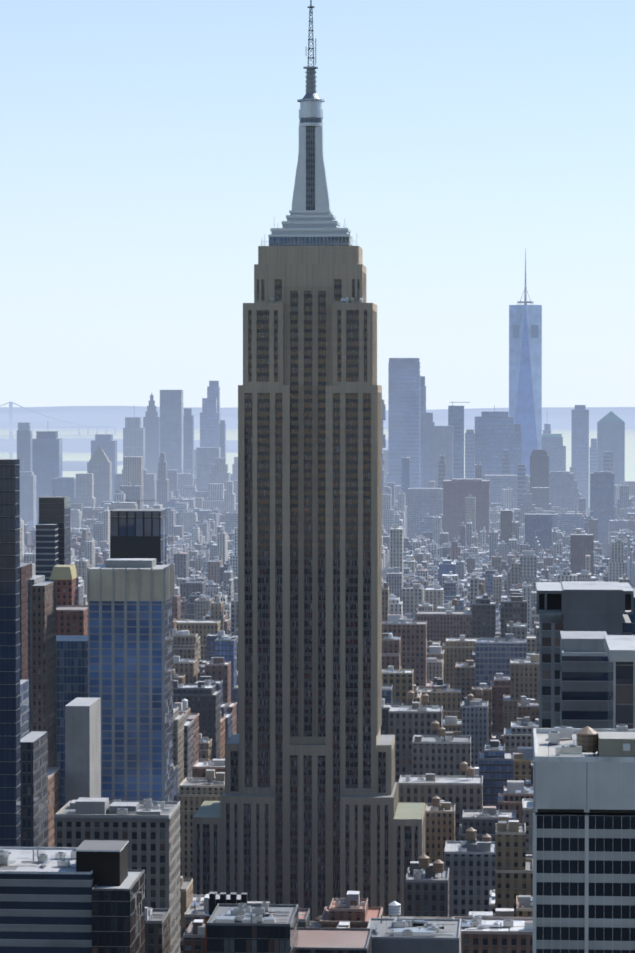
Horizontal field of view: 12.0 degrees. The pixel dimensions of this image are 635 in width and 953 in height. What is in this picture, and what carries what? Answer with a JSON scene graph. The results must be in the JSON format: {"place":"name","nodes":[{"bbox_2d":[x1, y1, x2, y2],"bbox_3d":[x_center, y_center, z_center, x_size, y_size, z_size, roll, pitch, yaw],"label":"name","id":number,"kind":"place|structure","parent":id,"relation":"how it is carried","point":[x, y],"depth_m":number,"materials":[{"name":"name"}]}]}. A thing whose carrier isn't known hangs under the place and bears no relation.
{"place":"outdoors","nodes":[
{"label":"outdoors","id":0,"kind":"place"},
{"bbox_2d":[0,0,634,409],"label":"sky","id":1,"kind":"structure","parent":0,"point":[149,149],"materials":[{"name":"blue"}]},
{"bbox_2d":[20,495,634,688],"bbox_3d":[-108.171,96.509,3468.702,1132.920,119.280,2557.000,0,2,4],"label":"city blocks","id":2,"kind":"structure","parent":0,"point":[463,592],"depth_m":3330.90,"materials":[{"name":"concrete"}]},
{"bbox_2d":[382,509,634,587],"bbox_3d":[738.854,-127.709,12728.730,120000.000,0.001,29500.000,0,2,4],"label":"ground","id":3,"kind":"structure","parent":0,"point":[605,547],"depth_m":4667.00,"materials":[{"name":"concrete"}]},
{"bbox_2d":[192,0,424,920],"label":"skyscraper","id":4,"kind":"structure","parent":3,"relation":"on","point":[307,810],"depth_m":1306.12,"materials":[{"name":"stone"}]},
{"bbox_2d":[0,459,634,952],"bbox_3d":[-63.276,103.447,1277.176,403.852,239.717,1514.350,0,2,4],"label":"buildings","id":5,"kind":"structure","parent":3,"relation":"on","point":[88,833],"depth_m":910.75,"materials":[{"name":"concrete"}]},
{"bbox_2d":[0,402,634,528],"bbox_3d":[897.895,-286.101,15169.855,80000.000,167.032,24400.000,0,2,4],"label":"water","id":6,"kind":"structure","parent":3,"relation":"on","point":[77,428],"depth_m":18074.06,"materials":[{"name":"liquid"}]},
{"bbox_2d":[17,248,624,575],"bbox_3d":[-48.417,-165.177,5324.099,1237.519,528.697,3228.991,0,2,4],"label":"distant skyline","id":7,"kind":"structure","parent":3,"relation":"on","point":[515,449],"depth_m":5864.08,"materials":[{"name":"stone"}]},
{"bbox_2d":[38,449,634,545],"bbox_3d":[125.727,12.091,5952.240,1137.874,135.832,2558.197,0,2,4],"label":"city blocks","id":8,"kind":"structure","parent":3,"relation":"on","point":[185,502],"depth_m":5143.62,"materials":[{"name":"concrete"}]},
{"bbox_2d":[145,614,538,952],"bbox_3d":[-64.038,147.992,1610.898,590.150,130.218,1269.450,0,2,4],"label":"city blocks","id":9,"kind":"structure","parent":3,"relation":"on","point":[503,674],"depth_m":1670.98,"materials":[{"name":"concrete"}]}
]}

